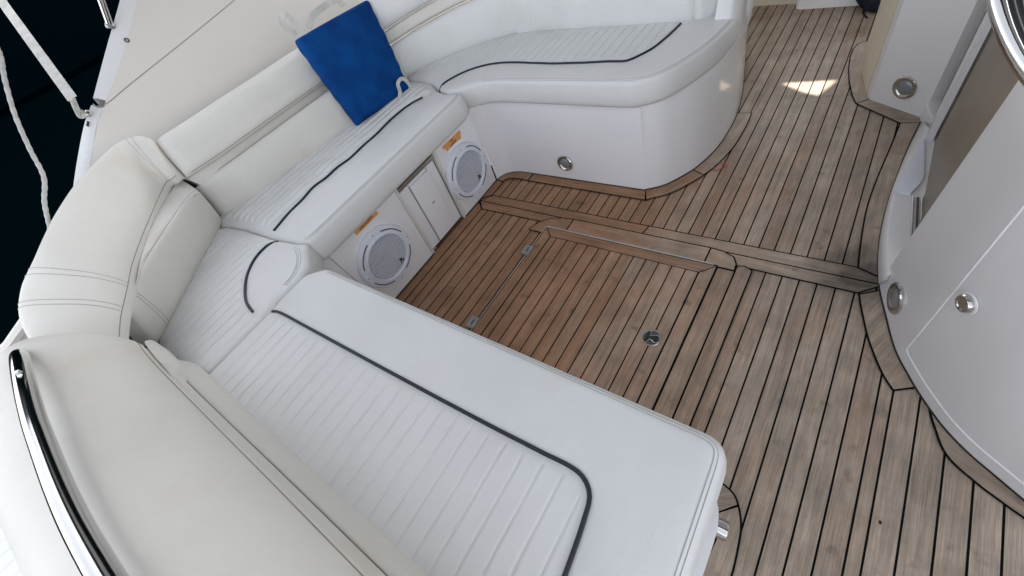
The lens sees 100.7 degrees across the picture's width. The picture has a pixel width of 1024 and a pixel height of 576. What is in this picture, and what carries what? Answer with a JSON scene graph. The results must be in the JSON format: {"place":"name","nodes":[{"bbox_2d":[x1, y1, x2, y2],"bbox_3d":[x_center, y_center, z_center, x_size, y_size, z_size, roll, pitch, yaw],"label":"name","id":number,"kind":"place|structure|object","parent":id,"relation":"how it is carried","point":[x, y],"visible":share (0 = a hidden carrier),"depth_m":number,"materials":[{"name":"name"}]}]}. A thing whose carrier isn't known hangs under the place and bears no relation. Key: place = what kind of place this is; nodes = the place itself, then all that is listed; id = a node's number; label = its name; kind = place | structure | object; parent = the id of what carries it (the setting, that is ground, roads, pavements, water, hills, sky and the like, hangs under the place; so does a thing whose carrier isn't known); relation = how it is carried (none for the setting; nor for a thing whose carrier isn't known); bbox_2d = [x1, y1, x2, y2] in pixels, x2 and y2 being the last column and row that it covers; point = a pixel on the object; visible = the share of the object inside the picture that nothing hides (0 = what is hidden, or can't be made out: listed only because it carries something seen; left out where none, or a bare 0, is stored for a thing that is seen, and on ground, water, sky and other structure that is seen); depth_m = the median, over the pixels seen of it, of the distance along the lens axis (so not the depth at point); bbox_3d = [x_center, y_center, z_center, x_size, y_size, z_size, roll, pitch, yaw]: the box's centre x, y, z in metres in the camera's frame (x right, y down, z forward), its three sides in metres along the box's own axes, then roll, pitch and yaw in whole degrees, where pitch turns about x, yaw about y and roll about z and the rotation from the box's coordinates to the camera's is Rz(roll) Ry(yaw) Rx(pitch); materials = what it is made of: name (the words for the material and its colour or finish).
{"place":"outdoors","nodes":[
{"label":"outdoors","id":0,"kind":"place"},
{"bbox_2d":[0,319,27,352],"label":"aft gunwale","id":1,"kind":"object","parent":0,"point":[17,333],"visible":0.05,"depth_m":1.12,"materials":[{"name":"grey plastic"}]},
{"bbox_2d":[0,53,104,344],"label":"water","id":2,"kind":"structure","parent":0,"point":[52,123],"depth_m":8.92,"materials":[{"name":"black liquid"}]},
{"bbox_2d":[0,0,119,109],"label":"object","id":3,"kind":"structure","parent":2,"relation":"in","point":[69,35],"depth_m":16.43,"materials":[{"name":"black"}]},
{"bbox_2d":[73,0,469,185],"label":"side coaming","id":4,"kind":"object","parent":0,"point":[167,66],"visible":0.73,"depth_m":1.84,"materials":[{"name":"white plastic"}]},
{"bbox_2d":[0,49,50,228],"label":"rope","id":5,"kind":"object","parent":4,"relation":"hanging from","point":[13,110],"visible":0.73,"depth_m":1.32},
{"bbox_2d":[83,110,91,126],"bbox_3d":[-1.663,-0.666,1.662,0.028,0.048,0.051,19,61,32],"label":"shackle","id":6,"kind":"object","parent":4,"relation":"attached to","point":[89,113],"visible":1,"depth_m":1.66,"materials":[{"name":"metal"}]},
{"bbox_2d":[0,0,86,118],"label":"webbing strap","id":7,"kind":"object","parent":6,"relation":"attached to","point":[57,78],"visible":0.99,"depth_m":1.71,"materials":[{"name":"white fabric"}]},
{"bbox_2d":[97,0,115,28],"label":"stanchion","id":8,"kind":"object","parent":4,"relation":"on","point":[109,23],"visible":1,"depth_m":1.68,"materials":[{"name":"metal"}]},
{"bbox_2d":[397,4,1023,575],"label":"floor","id":9,"kind":"structure","parent":0,"point":[789,388],"depth_m":1.37,"materials":[{"name":"brown wood"}]},
{"bbox_2d":[323,111,497,298],"bbox_3d":[-0.852,-0.118,1.876,0.574,0.462,1.900,19,61,32],"label":"port bench base","id":10,"kind":"object","parent":9,"relation":"on","point":[423,207],"visible":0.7,"depth_m":1.92,"materials":[{"name":"white plastic"}]},
{"bbox_2d":[129,174,197,347],"bbox_3d":[-0.741,-0.082,1.371,1.032,0.300,2.664,-23,47,2],"label":"seat back board","id":11,"kind":"object","parent":10,"relation":"on","point":[192,185],"depth_m":1.72,"materials":[{"name":"grey"}]},
{"bbox_2d":[18,136,184,338],"bbox_3d":[-1.263,-0.179,1.341,0.228,0.234,1.018,-24,47,0],"label":"back bolster","id":12,"kind":"object","parent":11,"relation":"attached to","point":[80,275],"visible":0.97,"depth_m":1.25,"materials":[{"name":"white leather"}]},
{"bbox_2d":[145,340,187,380],"bbox_3d":[-0.891,0.203,1.112,0.327,0.103,0.036,22,62,34],"label":"back pad","id":13,"kind":"object","parent":11,"relation":"attached to","point":[170,363],"visible":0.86,"depth_m":1.08,"materials":[{"name":"white leather"}]},
{"bbox_2d":[136,180,197,283],"bbox_3d":[-1.221,-0.192,1.478,0.160,0.062,0.626,-18,48,6],"label":"back filler","id":14,"kind":"object","parent":11,"relation":"attached to","point":[180,193],"visible":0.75,"depth_m":1.51,"materials":[{"name":"white leather"}]},
{"bbox_2d":[129,190,220,345],"bbox_3d":[-1.183,-0.081,1.484,0.173,0.216,0.684,-20,48,5],"label":"back pad","id":15,"kind":"object","parent":11,"relation":"attached to","point":[173,259],"visible":0.88,"depth_m":1.43,"materials":[{"name":"white leather"}]},
{"bbox_2d":[0,333,369,575],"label":"back bolster","id":16,"kind":"object","parent":11,"relation":"on","point":[171,476],"visible":0.94,"depth_m":0.58,"materials":[{"name":"white leather"}]},
{"bbox_2d":[8,348,128,575],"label":"grab rail","id":17,"kind":"object","parent":16,"relation":"attached to","point":[89,548],"visible":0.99,"depth_m":0.50,"materials":[{"name":"metal"}]},
{"bbox_2d":[157,48,322,177],"bbox_3d":[-1.004,-0.900,1.867,0.193,0.157,1.166,19,61,32],"label":"back bolster","id":18,"kind":"object","parent":11,"relation":"attached to","point":[211,133],"visible":0.69,"depth_m":1.72,"materials":[{"name":"white leather"}]},
{"bbox_2d":[145,347,385,575],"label":"back filler","id":19,"kind":"object","parent":11,"relation":"attached to","point":[336,534],"visible":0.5,"depth_m":0.76,"materials":[{"name":"white leather"}]},
{"bbox_2d":[184,44,390,184],"bbox_3d":[-0.947,-0.830,1.923,0.070,0.122,1.177,19,61,32],"label":"back filler","id":20,"kind":"object","parent":11,"relation":"attached to","point":[202,176],"visible":0.16,"depth_m":1.77,"materials":[{"name":"white leather"}]},
{"bbox_2d":[195,65,407,215],"bbox_3d":[-0.901,-0.719,1.922,0.131,0.194,1.104,26,65,36],"label":"back pad","id":21,"kind":"object","parent":11,"relation":"attached to","point":[275,154],"visible":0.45,"depth_m":1.80,"materials":[{"name":"white leather"}]},
{"bbox_2d":[179,360,428,575],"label":"back pad","id":22,"kind":"object","parent":11,"relation":"attached to","point":[376,547],"visible":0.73,"depth_m":0.83,"materials":[{"name":"white leather"}]},
{"bbox_2d":[159,228,323,374],"bbox_3d":[-1.060,0.017,1.524,0.788,0.112,0.595,19,61,32],"label":"seat cushion","id":23,"kind":"object","parent":10,"relation":"on","point":[241,285],"visible":0.72,"depth_m":1.40,"materials":[{"name":"white leather"}]},
{"bbox_2d":[220,82,468,259],"bbox_3d":[-0.714,-0.575,1.881,0.668,0.122,1.149,19,61,32],"label":"seat cushion","id":24,"kind":"object","parent":10,"relation":"on","point":[327,200],"visible":0.82,"depth_m":1.73,"materials":[{"name":"white leather"}]},
{"bbox_2d":[278,0,412,125],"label":"float cushion","id":25,"kind":"object","parent":24,"relation":"on","point":[349,55],"visible":0.99,"depth_m":1.89,"materials":[{"name":"blue fabric"}]},
{"bbox_2d":[354,211,377,234],"bbox_3d":[-0.578,-0.259,1.685,0.002,0.019,0.131,19,61,32],"label":"tape label","id":26,"kind":"object","parent":10,"relation":"attached to","point":[365,223],"visible":1,"depth_m":1.68,"materials":[{"name":"brown"}]},
{"bbox_2d":[356,223,411,287],"bbox_3d":[-0.530,-0.132,1.796,0.028,0.280,0.280,19,61,32],"label":"speaker","id":27,"kind":"object","parent":10,"relation":"attached to","point":[383,255],"visible":1,"depth_m":1.78},
{"bbox_2d":[399,160,460,247],"bbox_3d":[-0.368,-0.380,1.974,0.026,0.343,0.238,19,61,32],"label":"hatch door","id":28,"kind":"structure","parent":10,"relation":"in","point":[426,196],"depth_m":1.95,"materials":[{"name":"white plastic"}]},
{"bbox_2d":[442,130,460,150],"bbox_3d":[-0.272,-0.668,1.937,0.002,0.040,0.134,19,61,32],"label":"tape label","id":29,"kind":"object","parent":10,"relation":"attached to","point":[452,141],"visible":1,"depth_m":1.94,"materials":[{"name":"brown paper"}]},
{"bbox_2d":[446,141,486,199],"bbox_3d":[-0.210,-0.565,2.059,0.028,0.280,0.280,19,61,32],"label":"speaker","id":30,"kind":"object","parent":10,"relation":"attached to","point":[466,172],"visible":1,"depth_m":2.04},
{"bbox_2d":[466,226,717,409],"bbox_3d":[0.228,0.105,1.572,0.771,0.008,0.793,19,61,32],"label":"deck hatch","id":31,"kind":"object","parent":9,"relation":"on","point":[611,316],"visible":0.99,"depth_m":1.56,"materials":[{"name":"brown wood"}]},
{"bbox_2d":[468,0,754,189],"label":"curved locker","id":32,"kind":"object","parent":9,"relation":"on","point":[678,135],"visible":0.69,"depth_m":1.85,"materials":[{"name":"white plastic"}]},
{"bbox_2d":[557,156,572,170],"bbox_3d":[0.252,-0.595,2.029,0.080,0.080,0.015,19,61,32],"label":"courtesy light","id":33,"kind":"object","parent":32,"relation":"attached to","point":[565,163],"visible":1,"depth_m":2.02,"materials":[{"name":"metal"}]},
{"bbox_2d":[407,15,738,108],"bbox_3d":[0.140,-1.033,1.946,1.574,0.112,0.606,11,57,28],"label":"seat cushion","id":34,"kind":"object","parent":32,"relation":"on","point":[630,66],"visible":0.84,"depth_m":1.73,"materials":[{"name":"white leather"}]},
{"bbox_2d":[391,0,530,76],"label":"back pad","id":35,"kind":"object","parent":34,"relation":"on","point":[468,24],"visible":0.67,"depth_m":2.10,"materials":[{"name":"white leather"}]},
{"bbox_2d":[385,0,465,43],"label":"back filler","id":36,"kind":"object","parent":35,"relation":"on","point":[420,16],"visible":0.9,"depth_m":2.07,"materials":[{"name":"white leather"}]},
{"bbox_2d":[359,0,431,30],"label":"back bolster","id":37,"kind":"object","parent":36,"relation":"on","point":[388,13],"visible":0.93,"depth_m":2.01,"materials":[{"name":"white leather"}]},
{"bbox_2d":[510,0,693,32],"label":"back cushion","id":38,"kind":"object","parent":34,"relation":"on","point":[556,14],"visible":0.91,"depth_m":1.84,"materials":[{"name":"white leather"}]},
{"bbox_2d":[694,0,717,18],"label":"back cushion","id":39,"kind":"object","parent":34,"relation":"on","point":[704,8],"visible":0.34,"depth_m":1.63,"materials":[{"name":"white leather"}]},
{"bbox_2d":[694,503,718,575],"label":"foreground bench base","id":40,"kind":"object","parent":9,"relation":"on","point":[706,549],"visible":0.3,"depth_m":0.72,"materials":[{"name":"white plastic"}]},
{"bbox_2d":[210,270,726,575],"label":"seat cushion","id":41,"kind":"object","parent":40,"relation":"on","point":[430,444],"visible":0.82,"depth_m":0.82,"materials":[{"name":"white leather"}]},
{"bbox_2d":[715,517,729,540],"bbox_3d":[0.360,0.436,0.797,0.085,0.038,0.035,16,59,31],"label":"steel stub","id":42,"kind":"object","parent":40,"relation":"attached to","point":[722,529],"visible":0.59,"depth_m":0.77,"materials":[{"name":"silver metal"}]},
{"bbox_2d":[754,0,858,8],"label":"forward step","id":43,"kind":"object","parent":9,"relation":"on","point":[807,4],"visible":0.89,"depth_m":2.43,"materials":[{"name":"beige"}]},
{"bbox_2d":[856,0,880,18],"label":"dark bag","id":44,"kind":"object","parent":9,"relation":"on","point":[869,5],"visible":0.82,"depth_m":2.21,"materials":[{"name":"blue fabric"}]},
{"bbox_2d":[877,100,941,283],"bbox_3d":[1.403,-0.365,1.484,0.104,0.110,0.982,20,61,33],"label":"door sill","id":45,"kind":"structure","parent":9,"relation":"on","point":[901,219],"depth_m":1.41,"materials":[{"name":"white plastic"}]},
{"bbox_2d":[920,10,1017,222],"bbox_3d":[1.286,-0.733,1.068,0.057,1.100,0.910,19,61,32],"label":"sliding door","id":46,"kind":"structure","parent":45,"relation":"on","point":[984,81],"depth_m":1.24,"materials":[{"name":"beige laminate"}]},
{"bbox_2d":[920,10,1017,222],"bbox_3d":[1.296,-0.729,1.061,0.030,1.100,0.910,19,61,32],"label":"door leaf","id":47,"kind":"structure","parent":46,"relation":"in","point":[989,80],"depth_m":1.21,"materials":[{"name":"beige laminate"}]},
{"bbox_2d":[862,0,986,116],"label":"door column","id":48,"kind":"structure","parent":9,"relation":"on","point":[924,44],"depth_m":1.60,"materials":[{"name":"beige plastic"}]},
{"bbox_2d":[892,76,917,98],"bbox_3d":[1.571,-0.801,1.699,0.013,0.090,0.090,-28,48,-3],"label":"courtesy light","id":49,"kind":"object","parent":48,"relation":"attached to","point":[904,87],"visible":1,"depth_m":1.69,"materials":[{"name":"metal"}]},
{"bbox_2d":[878,80,1023,500],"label":"helm moulding","id":50,"kind":"object","parent":9,"relation":"on","point":[964,372],"visible":0.98,"depth_m":0.93,"materials":[{"name":"white plastic"}]},
{"bbox_2d":[887,282,904,314],"bbox_3d":[1.090,0.030,1.208,0.013,0.092,0.092,3,53,23],"label":"courtesy light","id":51,"kind":"object","parent":50,"relation":"attached to","point":[895,297],"visible":1,"depth_m":1.20,"materials":[{"name":"metal"}]},
{"bbox_2d":[955,291,977,314],"bbox_3d":[0.978,0.034,0.916,0.014,0.052,0.052,-7,50,15],"label":"push latch","id":52,"kind":"object","parent":50,"relation":"attached to","point":[966,302],"visible":1,"depth_m":0.91,"materials":[{"name":"metal"}]},
{"bbox_2d":[985,0,1023,85],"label":"steering wheel","id":53,"kind":"object","parent":50,"relation":"attached to","point":[1006,18],"visible":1,"depth_m":0.46,"materials":[{"name":"metal"}]},
{"bbox_3d":[0.943,-0.022,1.831,3.350,1.597,5.250,19,61,32],"label":"hull","id":54,"kind":"object","parent":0,"visible":0},
{"bbox_2d":[0,526,21,575],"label":"sun pad","id":55,"kind":"object","parent":54,"relation":"on","point":[9,565],"visible":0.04,"depth_m":0.87,"materials":[{"name":"white plastic"}]}
]}

